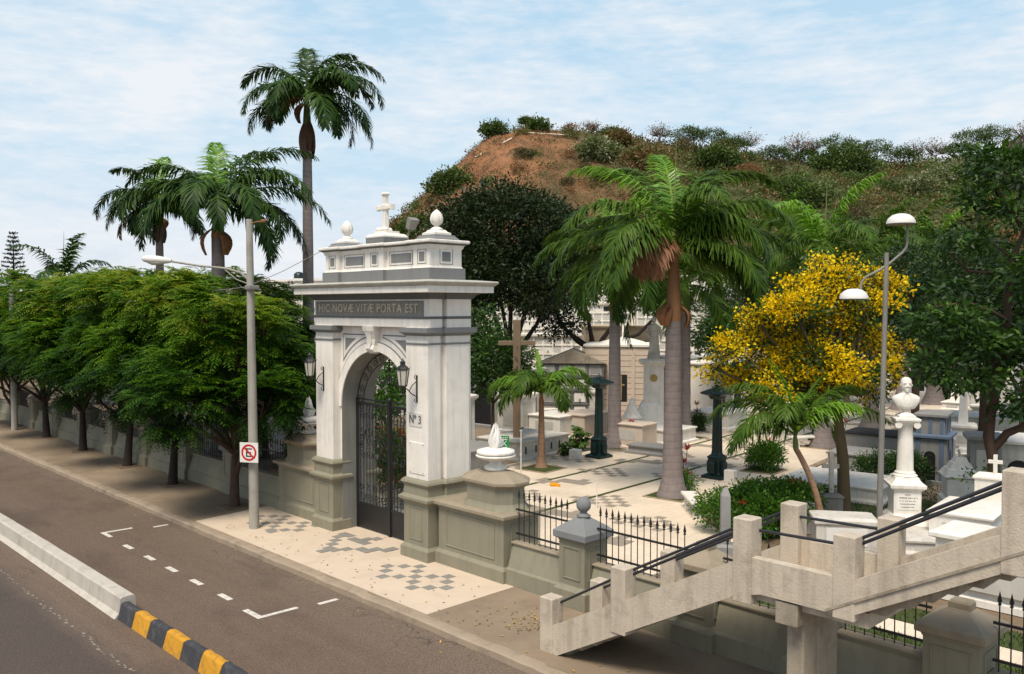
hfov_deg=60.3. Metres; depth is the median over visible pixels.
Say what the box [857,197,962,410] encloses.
royal palm
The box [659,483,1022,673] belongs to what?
grass
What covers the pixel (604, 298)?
niche wall
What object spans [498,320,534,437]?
wooden cross
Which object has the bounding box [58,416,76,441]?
wall
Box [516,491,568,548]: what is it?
iron railing
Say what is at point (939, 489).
garden path
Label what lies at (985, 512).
box tomb
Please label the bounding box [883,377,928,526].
bust monument
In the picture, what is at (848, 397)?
background tree
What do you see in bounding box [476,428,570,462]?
box tomb
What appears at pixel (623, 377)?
window
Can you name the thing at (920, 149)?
hilltop tree
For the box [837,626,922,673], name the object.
wall
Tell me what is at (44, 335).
street tree
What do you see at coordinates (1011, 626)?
iron railing
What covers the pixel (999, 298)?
background tree
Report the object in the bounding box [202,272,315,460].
street tree
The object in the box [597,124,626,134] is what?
hilltop tree
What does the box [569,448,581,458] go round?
stone block
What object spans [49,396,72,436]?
fence pillar
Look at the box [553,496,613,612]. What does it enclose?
fence pillar
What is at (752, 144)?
hilltop tree
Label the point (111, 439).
fence pillar
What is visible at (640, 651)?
sidewalk
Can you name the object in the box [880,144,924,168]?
hilltop tree
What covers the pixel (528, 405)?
pedestal monument
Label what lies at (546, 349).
niche wall
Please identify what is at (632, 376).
stone chapel
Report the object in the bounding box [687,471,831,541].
bush
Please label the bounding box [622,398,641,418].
draped sculpture
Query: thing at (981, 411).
background tree
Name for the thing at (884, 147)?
hilltop tree
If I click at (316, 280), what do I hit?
building
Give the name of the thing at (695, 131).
hilltop tree
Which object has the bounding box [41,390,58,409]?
iron railing
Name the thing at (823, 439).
royal palm
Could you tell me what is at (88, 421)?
fence pillar
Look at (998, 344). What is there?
broadleaf tree
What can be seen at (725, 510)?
grey obelisk
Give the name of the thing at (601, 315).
niche wall
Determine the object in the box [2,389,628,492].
plot paving
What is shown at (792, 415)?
young palm
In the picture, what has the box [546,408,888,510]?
grass strip
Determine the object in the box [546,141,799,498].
royal palm
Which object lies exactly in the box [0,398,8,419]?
wall
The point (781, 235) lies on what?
royal palm
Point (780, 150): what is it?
hilltop tree
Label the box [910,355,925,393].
mausoleum
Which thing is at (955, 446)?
stone cross marker
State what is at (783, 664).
fence pillar
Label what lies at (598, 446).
cast iron column
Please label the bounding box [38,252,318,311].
overhead wire
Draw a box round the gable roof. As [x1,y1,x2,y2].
[541,348,605,363]
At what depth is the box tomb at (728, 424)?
46.92 m
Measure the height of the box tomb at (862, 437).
1.080 m
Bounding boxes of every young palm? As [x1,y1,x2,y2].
[487,349,593,467]
[706,359,893,509]
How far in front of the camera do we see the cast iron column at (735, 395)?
49.17 m
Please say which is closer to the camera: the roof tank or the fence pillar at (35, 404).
the fence pillar at (35, 404)
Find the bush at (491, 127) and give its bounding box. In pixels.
[477,117,511,140]
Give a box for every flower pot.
[798,489,825,533]
[818,480,837,494]
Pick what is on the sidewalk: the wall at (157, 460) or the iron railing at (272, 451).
the wall at (157, 460)
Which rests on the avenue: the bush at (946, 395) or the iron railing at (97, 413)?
the bush at (946, 395)
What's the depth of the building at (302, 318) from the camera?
59.96 m
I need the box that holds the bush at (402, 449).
[374,424,406,493]
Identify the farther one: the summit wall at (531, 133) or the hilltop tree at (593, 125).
the hilltop tree at (593, 125)
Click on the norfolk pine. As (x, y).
(13, 241)
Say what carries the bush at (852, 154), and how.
on the hill
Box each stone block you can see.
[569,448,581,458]
[724,469,736,482]
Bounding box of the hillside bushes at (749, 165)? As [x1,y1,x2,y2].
[397,121,1023,289]
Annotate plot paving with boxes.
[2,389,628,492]
[876,618,1022,664]
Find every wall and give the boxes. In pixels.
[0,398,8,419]
[18,404,28,425]
[35,410,51,431]
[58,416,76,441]
[86,423,105,451]
[113,432,138,461]
[148,441,170,472]
[188,452,222,489]
[239,465,278,507]
[273,432,316,520]
[433,467,544,583]
[475,132,576,157]
[488,302,628,332]
[496,333,581,366]
[503,280,607,301]
[506,539,558,595]
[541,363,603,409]
[588,561,677,638]
[632,275,765,312]
[635,297,743,327]
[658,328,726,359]
[715,596,786,673]
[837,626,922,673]
[987,667,1017,673]
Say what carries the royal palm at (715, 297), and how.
on the planting bed
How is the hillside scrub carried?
on the hill
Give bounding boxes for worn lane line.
[0,570,134,670]
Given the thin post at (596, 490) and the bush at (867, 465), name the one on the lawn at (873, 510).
the bush at (867, 465)
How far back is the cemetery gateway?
23.70 m
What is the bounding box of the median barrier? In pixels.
[0,513,135,619]
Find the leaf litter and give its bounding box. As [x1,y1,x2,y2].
[6,433,691,671]
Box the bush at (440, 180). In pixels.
[419,163,477,198]
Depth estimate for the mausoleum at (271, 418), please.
39.42 m
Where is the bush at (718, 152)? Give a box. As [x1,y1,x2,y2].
[689,137,744,171]
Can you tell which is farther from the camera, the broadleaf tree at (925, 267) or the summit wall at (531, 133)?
the summit wall at (531, 133)
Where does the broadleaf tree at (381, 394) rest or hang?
on the plot paving at (479, 431)
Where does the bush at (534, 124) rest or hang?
on the hill
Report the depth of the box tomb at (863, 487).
29.89 m
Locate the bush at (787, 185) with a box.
[751,168,835,208]
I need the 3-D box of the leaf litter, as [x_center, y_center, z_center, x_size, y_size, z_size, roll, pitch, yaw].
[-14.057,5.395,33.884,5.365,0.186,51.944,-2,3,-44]
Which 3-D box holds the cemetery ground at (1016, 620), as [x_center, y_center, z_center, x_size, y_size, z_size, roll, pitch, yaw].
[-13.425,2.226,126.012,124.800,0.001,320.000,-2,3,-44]
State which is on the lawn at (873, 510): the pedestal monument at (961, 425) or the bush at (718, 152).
the pedestal monument at (961, 425)
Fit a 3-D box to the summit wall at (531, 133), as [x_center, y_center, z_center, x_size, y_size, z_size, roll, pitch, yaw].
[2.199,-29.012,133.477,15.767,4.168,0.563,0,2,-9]
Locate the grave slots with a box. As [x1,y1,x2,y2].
[525,440,559,453]
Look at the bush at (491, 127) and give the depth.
136.22 m
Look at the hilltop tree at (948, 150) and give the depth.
135.35 m
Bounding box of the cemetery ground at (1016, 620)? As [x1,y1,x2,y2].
[0,378,1022,651]
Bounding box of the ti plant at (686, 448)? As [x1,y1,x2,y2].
[683,443,691,479]
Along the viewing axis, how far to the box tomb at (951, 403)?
55.35 m
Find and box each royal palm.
[4,233,113,395]
[92,156,205,442]
[115,142,331,457]
[237,47,385,429]
[533,188,703,447]
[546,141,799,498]
[622,215,764,425]
[723,183,819,294]
[751,172,911,448]
[797,198,940,428]
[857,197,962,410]
[885,205,980,404]
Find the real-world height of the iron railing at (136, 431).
1.240 m
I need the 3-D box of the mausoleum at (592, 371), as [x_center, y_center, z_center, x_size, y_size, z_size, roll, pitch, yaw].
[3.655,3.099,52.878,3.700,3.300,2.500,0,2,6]
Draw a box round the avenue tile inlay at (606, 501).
[377,397,920,545]
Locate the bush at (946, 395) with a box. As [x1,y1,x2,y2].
[942,387,950,399]
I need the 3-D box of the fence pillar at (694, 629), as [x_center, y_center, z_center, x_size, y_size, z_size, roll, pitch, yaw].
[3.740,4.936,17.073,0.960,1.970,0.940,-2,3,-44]
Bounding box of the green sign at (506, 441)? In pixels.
[501,436,508,447]
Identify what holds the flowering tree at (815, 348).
on the cemetery ground at (1016, 620)
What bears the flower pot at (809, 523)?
on the cemetery ground at (1016, 620)
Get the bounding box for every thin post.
[520,430,521,472]
[595,478,597,507]
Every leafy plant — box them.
[557,441,572,455]
[568,425,591,450]
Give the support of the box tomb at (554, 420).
on the plot paving at (479, 431)
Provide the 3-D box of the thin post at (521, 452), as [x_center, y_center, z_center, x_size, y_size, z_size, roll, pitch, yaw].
[0.306,4.359,31.044,0.060,2.170,0.080,-2,3,-44]
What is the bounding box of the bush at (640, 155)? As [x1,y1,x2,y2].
[609,141,682,176]
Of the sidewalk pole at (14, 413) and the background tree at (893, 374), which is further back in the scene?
the background tree at (893, 374)
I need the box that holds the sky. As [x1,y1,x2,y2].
[0,0,1023,290]
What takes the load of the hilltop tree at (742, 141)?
on the hill
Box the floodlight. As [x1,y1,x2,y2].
[406,217,419,239]
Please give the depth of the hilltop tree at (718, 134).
136.53 m
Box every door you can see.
[475,383,490,424]
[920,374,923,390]
[923,451,934,479]
[1007,460,1023,467]
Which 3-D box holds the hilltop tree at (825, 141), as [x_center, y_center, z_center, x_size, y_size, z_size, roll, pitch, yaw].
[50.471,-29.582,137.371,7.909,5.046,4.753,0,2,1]
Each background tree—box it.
[691,297,760,406]
[695,256,787,321]
[746,284,804,353]
[796,300,897,402]
[891,282,927,388]
[896,259,1023,430]
[918,232,1023,432]
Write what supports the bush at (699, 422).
on the avenue
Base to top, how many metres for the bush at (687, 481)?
1.268 m
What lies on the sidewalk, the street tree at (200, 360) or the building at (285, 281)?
the street tree at (200, 360)
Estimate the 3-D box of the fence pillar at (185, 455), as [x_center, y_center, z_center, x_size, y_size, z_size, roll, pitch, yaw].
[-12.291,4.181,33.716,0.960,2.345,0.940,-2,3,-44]
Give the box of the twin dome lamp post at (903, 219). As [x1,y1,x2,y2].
[839,213,915,519]
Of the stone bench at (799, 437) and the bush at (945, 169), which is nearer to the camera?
the stone bench at (799, 437)
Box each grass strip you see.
[527,400,856,485]
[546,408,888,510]
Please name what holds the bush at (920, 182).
on the hill
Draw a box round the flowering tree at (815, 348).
[688,244,925,510]
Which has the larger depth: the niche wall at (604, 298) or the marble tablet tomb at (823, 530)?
the niche wall at (604, 298)
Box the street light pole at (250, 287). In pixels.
[141,219,265,528]
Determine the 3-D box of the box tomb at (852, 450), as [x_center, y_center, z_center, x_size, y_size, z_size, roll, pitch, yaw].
[14.308,4.922,34.944,3.140,0.780,2.140,2,2,38]
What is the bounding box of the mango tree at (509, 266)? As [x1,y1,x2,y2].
[409,171,598,359]
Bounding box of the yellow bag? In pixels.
[550,482,559,486]
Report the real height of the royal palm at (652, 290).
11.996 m
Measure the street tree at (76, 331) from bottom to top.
8.132 m
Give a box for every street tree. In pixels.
[0,268,100,438]
[0,271,135,452]
[0,291,51,426]
[19,268,177,468]
[52,266,119,403]
[59,265,265,487]
[79,266,149,313]
[105,279,315,510]
[167,266,263,323]
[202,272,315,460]
[259,363,384,430]
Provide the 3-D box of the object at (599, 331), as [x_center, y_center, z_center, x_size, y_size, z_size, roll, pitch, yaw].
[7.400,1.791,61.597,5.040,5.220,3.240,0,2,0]
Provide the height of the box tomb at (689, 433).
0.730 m
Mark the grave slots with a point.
(536, 447)
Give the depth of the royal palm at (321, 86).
39.33 m
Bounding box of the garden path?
[921,485,941,501]
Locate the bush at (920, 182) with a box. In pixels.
[889,170,953,197]
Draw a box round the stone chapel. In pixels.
[583,326,659,416]
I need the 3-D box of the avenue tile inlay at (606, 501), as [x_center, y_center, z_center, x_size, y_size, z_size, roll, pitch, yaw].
[12.863,5.000,43.920,10.497,0.005,46.839,2,3,39]
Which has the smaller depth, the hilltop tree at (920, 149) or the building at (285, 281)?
the building at (285, 281)
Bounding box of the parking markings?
[101,524,338,618]
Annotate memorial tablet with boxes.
[969,577,1023,600]
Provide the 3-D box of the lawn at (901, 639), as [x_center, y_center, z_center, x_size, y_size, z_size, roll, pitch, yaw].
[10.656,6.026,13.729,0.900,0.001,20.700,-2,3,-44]
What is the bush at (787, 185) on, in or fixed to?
on the hill
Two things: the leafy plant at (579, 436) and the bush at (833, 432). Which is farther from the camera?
the bush at (833, 432)
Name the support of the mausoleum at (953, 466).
on the lawn at (873, 510)
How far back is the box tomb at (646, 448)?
38.75 m
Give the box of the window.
[621,375,626,401]
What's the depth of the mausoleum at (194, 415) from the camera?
43.45 m
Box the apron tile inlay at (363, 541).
[247,515,455,589]
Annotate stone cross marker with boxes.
[953,439,958,455]
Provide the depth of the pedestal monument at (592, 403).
51.43 m
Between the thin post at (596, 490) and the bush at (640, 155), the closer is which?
the thin post at (596, 490)
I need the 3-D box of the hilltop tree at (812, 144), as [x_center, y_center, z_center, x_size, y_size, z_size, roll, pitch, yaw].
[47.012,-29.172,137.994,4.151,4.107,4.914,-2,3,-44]
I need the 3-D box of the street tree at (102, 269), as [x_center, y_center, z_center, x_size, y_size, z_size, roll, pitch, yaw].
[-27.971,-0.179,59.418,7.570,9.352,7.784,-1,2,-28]
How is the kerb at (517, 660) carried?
on the ground
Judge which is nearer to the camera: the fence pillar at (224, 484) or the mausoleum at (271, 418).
the fence pillar at (224, 484)
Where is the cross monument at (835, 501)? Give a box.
[821,452,844,510]
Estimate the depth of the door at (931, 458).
32.09 m
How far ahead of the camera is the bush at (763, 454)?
34.90 m
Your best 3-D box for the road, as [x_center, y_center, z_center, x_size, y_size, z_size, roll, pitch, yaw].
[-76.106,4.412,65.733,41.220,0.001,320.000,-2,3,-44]
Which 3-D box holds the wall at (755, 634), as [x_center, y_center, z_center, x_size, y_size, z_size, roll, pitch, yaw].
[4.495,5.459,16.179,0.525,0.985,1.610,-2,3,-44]
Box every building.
[245,279,294,304]
[290,305,315,341]
[293,278,322,304]
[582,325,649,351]
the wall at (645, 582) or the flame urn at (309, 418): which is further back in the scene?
the flame urn at (309, 418)
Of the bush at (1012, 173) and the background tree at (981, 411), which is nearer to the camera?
the background tree at (981, 411)
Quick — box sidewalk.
[0,418,775,673]
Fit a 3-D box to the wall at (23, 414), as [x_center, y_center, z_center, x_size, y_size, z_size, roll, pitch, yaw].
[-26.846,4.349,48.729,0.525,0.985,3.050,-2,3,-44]
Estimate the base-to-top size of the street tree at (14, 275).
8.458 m
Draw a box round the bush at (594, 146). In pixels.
[569,132,623,163]
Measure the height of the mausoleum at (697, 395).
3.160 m
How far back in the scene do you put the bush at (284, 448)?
36.39 m
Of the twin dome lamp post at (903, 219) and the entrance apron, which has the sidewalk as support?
the entrance apron
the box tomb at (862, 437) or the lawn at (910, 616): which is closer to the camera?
the lawn at (910, 616)
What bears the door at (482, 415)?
in the mausoleum at (483, 417)
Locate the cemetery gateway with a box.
[289,192,498,563]
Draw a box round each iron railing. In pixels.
[20,383,34,405]
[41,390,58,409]
[65,394,76,419]
[90,398,113,427]
[120,415,143,435]
[195,424,228,458]
[244,434,286,473]
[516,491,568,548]
[597,506,686,577]
[723,540,777,608]
[845,602,932,648]
[992,592,1023,673]
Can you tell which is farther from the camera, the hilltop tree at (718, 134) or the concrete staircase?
the hilltop tree at (718, 134)
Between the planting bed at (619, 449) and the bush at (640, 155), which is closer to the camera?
the planting bed at (619, 449)
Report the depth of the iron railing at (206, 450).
32.63 m
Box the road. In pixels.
[0,449,528,673]
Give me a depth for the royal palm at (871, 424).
45.50 m
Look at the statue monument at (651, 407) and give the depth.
44.03 m
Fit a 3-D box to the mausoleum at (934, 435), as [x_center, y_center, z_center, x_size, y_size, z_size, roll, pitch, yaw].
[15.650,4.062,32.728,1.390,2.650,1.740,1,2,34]
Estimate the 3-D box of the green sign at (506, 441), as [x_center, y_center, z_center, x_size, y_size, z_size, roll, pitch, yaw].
[-0.292,4.560,33.529,0.380,1.600,0.066,0,2,11]
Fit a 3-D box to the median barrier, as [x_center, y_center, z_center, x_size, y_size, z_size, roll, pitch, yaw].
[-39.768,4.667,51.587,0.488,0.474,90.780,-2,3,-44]
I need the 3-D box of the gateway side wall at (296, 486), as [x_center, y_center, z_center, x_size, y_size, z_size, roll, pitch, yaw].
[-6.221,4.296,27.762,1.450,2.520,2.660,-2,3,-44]
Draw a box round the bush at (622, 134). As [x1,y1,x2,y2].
[598,121,636,147]
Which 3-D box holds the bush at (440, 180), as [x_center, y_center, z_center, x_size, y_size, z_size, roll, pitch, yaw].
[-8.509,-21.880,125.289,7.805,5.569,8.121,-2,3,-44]
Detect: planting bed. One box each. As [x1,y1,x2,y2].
[515,464,566,473]
[607,448,626,450]
[642,491,683,502]
[739,467,786,474]
[801,444,833,449]
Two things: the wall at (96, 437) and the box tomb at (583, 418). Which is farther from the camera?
the box tomb at (583, 418)
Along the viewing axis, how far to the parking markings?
20.30 m
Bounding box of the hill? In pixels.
[408,128,1023,373]
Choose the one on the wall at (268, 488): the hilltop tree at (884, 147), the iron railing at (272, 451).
the iron railing at (272, 451)
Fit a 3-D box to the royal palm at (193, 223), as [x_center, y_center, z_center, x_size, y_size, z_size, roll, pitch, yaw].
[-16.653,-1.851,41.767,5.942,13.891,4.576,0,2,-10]
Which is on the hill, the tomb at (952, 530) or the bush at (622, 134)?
the bush at (622, 134)
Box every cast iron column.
[583,374,614,458]
[700,384,734,480]
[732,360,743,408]
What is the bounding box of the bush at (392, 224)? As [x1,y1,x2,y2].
[389,212,413,233]
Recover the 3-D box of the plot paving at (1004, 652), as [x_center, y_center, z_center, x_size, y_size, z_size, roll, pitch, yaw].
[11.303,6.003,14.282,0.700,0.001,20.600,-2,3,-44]
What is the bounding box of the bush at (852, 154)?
[806,139,884,173]
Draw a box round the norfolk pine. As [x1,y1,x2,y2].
[0,231,28,297]
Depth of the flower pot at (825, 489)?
26.72 m
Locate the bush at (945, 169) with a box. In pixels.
[922,153,998,185]
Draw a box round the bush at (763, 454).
[739,438,788,471]
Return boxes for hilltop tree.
[517,114,532,125]
[580,120,601,130]
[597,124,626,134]
[646,121,675,143]
[661,124,708,141]
[689,126,734,142]
[721,135,752,149]
[732,127,766,155]
[756,144,794,160]
[779,132,816,161]
[802,138,826,159]
[811,131,860,160]
[858,138,893,158]
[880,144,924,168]
[895,137,936,156]
[917,136,954,161]
[938,140,980,161]
[950,126,999,157]
[969,123,1017,152]
[998,135,1023,148]
[1001,120,1023,138]
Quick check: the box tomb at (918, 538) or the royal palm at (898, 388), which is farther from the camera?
the royal palm at (898, 388)
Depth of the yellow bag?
31.90 m
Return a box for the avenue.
[377,374,949,574]
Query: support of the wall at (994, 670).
on the sidewalk
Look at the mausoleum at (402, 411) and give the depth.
51.59 m
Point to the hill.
(503, 151)
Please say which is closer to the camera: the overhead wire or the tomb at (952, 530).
the tomb at (952, 530)
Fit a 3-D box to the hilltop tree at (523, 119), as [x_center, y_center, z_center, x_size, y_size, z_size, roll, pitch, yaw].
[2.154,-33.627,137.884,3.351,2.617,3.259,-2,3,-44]
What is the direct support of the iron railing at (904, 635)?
on the wall at (859, 652)
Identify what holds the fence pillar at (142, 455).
on the sidewalk
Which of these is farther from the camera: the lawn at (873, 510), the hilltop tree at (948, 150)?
the hilltop tree at (948, 150)
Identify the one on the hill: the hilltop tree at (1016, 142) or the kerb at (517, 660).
the hilltop tree at (1016, 142)
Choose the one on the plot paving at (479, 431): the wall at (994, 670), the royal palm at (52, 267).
the royal palm at (52, 267)
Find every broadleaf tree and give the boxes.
[255,326,315,435]
[374,359,405,480]
[470,301,542,429]
[845,220,1021,430]
[887,132,1023,488]
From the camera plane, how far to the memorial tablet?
18.60 m
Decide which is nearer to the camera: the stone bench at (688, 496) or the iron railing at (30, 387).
the stone bench at (688, 496)
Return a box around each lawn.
[757,601,1021,673]
[851,412,1001,516]
[889,607,1022,650]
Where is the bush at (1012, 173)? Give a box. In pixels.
[996,157,1023,184]
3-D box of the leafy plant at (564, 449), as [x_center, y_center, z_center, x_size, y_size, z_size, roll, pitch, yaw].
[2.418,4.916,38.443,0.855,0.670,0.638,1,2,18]
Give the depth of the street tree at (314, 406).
32.94 m
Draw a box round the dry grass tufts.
[393,126,726,274]
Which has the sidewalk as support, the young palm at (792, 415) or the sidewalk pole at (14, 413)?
the sidewalk pole at (14, 413)
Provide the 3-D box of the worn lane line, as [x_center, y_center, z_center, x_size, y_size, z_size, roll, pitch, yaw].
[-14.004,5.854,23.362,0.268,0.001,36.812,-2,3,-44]
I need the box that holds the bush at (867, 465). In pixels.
[849,443,937,484]
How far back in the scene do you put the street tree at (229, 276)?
41.29 m
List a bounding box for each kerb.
[0,443,566,673]
[117,601,248,673]
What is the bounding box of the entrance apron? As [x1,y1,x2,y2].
[196,506,512,614]
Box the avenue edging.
[704,427,897,521]
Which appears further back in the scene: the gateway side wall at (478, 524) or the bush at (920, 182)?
the bush at (920, 182)
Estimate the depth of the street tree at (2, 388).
47.87 m
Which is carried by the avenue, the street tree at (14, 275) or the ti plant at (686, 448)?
the ti plant at (686, 448)
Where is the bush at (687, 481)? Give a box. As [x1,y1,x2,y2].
[683,467,703,490]
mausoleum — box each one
[188,401,201,426]
[202,394,274,452]
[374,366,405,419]
[471,366,546,428]
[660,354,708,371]
[690,359,751,413]
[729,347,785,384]
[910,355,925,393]
[913,409,956,485]
[937,449,976,502]
[967,351,1023,411]
[995,431,1023,469]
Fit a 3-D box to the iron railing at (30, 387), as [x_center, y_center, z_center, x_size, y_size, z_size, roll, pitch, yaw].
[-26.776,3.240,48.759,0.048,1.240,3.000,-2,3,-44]
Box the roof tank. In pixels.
[294,272,302,277]
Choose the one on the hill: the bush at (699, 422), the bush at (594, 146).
the bush at (594, 146)
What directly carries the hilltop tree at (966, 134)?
on the hill
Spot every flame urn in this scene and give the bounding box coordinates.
[295,396,316,433]
[476,423,515,470]
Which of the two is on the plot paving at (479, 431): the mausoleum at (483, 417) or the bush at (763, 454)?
the mausoleum at (483, 417)
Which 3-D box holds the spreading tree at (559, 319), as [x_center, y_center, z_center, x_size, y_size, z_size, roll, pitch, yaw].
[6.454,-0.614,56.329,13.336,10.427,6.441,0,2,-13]
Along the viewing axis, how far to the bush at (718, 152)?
127.90 m
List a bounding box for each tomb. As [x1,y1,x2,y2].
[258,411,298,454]
[471,440,508,469]
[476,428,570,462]
[528,409,571,439]
[544,408,557,410]
[558,408,607,440]
[618,419,658,448]
[624,441,662,456]
[657,423,698,444]
[691,406,748,430]
[781,466,888,505]
[809,510,876,551]
[826,446,896,472]
[845,427,897,449]
[906,520,935,555]
[927,496,1001,530]
[928,520,1022,616]
[939,384,959,410]
[950,410,1018,430]
[972,454,1002,501]
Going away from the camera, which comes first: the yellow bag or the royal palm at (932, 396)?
the yellow bag
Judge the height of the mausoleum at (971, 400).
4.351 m
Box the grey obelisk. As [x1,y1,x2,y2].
[716,488,732,556]
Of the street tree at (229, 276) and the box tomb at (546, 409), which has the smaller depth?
the street tree at (229, 276)
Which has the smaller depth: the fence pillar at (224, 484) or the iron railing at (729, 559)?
the iron railing at (729, 559)
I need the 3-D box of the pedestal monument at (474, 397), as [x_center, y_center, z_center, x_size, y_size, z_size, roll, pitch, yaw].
[-2.383,3.353,38.090,1.500,3.700,1.500,2,3,39]
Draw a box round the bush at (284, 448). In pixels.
[278,433,291,456]
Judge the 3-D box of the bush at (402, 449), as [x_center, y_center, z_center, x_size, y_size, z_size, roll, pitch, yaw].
[-4.135,4.233,30.408,2.998,2.488,3.323,-2,3,-44]
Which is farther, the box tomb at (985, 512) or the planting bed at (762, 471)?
the planting bed at (762, 471)
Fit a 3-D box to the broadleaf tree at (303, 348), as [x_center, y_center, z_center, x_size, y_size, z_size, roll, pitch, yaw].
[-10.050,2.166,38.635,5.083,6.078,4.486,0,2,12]
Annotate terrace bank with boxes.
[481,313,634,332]
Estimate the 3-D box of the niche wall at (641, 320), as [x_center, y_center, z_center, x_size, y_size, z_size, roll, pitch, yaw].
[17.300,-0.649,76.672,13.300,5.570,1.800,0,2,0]
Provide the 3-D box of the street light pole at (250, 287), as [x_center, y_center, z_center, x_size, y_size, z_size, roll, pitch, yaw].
[-8.915,1.102,25.619,3.569,9.053,0.423,0,2,-3]
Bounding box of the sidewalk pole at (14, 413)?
[9,289,17,429]
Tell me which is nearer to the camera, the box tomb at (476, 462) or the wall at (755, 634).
the wall at (755, 634)
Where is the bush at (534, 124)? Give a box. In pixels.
[522,112,553,131]
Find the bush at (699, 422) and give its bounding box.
[691,409,710,431]
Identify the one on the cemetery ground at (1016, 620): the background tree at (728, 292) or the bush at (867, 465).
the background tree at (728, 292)
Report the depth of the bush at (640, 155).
124.11 m
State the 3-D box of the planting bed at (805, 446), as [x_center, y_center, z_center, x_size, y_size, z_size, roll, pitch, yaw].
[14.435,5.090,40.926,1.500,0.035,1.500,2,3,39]
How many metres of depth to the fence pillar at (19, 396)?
49.91 m
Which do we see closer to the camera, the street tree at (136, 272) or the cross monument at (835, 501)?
the cross monument at (835, 501)
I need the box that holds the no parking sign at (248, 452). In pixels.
[240,442,257,462]
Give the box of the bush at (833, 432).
[830,423,835,441]
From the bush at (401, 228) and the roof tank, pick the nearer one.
the roof tank
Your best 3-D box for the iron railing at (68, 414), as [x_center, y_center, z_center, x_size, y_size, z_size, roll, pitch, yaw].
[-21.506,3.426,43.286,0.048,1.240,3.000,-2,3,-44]
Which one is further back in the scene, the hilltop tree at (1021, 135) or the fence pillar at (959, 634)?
the hilltop tree at (1021, 135)
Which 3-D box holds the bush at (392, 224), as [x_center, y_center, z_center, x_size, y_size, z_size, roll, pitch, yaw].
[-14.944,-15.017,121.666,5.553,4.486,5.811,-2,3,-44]
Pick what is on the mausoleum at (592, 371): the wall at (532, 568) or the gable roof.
the gable roof
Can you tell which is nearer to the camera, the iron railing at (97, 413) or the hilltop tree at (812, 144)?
the iron railing at (97, 413)
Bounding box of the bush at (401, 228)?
[392,209,429,239]
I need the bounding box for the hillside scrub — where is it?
[373,122,1023,317]
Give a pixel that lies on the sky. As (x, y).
(89, 88)
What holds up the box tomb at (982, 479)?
on the lawn at (873, 510)
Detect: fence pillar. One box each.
[7,390,29,421]
[26,392,41,428]
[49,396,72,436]
[74,402,100,444]
[102,408,126,454]
[135,418,158,466]
[178,418,205,479]
[218,434,247,494]
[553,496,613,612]
[671,539,732,654]
[780,621,848,673]
[914,596,1008,673]
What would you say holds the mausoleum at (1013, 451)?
on the lawn at (873, 510)
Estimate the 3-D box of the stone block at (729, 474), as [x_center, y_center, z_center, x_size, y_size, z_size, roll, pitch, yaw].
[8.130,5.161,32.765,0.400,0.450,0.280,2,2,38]
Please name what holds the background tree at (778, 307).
on the avenue
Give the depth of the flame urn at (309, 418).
27.74 m
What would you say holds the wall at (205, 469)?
on the sidewalk
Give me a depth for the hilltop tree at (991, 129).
136.62 m
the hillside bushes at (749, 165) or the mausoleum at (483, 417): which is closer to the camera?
the mausoleum at (483, 417)
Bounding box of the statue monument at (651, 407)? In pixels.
[632,316,664,422]
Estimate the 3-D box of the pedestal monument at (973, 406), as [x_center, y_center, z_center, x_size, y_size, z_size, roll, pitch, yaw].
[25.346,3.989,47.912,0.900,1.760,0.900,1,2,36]
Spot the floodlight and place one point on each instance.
(412, 223)
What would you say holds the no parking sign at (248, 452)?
attached to the street light pole at (250, 287)
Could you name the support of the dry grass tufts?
on the hill
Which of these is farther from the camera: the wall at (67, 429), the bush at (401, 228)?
the bush at (401, 228)
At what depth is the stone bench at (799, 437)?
40.68 m
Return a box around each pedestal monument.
[471,394,478,439]
[496,391,538,431]
[585,388,594,408]
[951,392,977,457]
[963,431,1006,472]
[969,394,979,411]
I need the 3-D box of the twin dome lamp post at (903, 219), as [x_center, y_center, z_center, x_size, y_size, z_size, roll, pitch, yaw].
[9.762,1.200,23.640,1.967,8.991,0.737,0,2,0]
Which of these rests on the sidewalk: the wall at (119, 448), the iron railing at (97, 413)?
the wall at (119, 448)
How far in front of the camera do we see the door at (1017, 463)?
28.04 m
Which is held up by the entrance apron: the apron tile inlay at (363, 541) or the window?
the apron tile inlay at (363, 541)
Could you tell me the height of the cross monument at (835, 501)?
2.130 m
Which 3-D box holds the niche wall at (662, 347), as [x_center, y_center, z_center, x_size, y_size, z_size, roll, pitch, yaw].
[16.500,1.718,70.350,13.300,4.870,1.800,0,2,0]
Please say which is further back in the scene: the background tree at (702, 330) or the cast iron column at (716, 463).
the background tree at (702, 330)
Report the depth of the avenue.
31.55 m
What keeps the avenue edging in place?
on the avenue
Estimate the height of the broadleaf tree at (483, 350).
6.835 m
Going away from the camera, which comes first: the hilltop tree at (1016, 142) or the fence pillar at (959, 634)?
the fence pillar at (959, 634)
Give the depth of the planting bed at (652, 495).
29.86 m
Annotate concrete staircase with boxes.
[540,467,1023,673]
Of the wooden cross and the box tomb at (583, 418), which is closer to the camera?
the wooden cross
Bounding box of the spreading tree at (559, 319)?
[516,252,706,347]
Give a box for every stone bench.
[681,491,706,518]
[789,435,814,447]

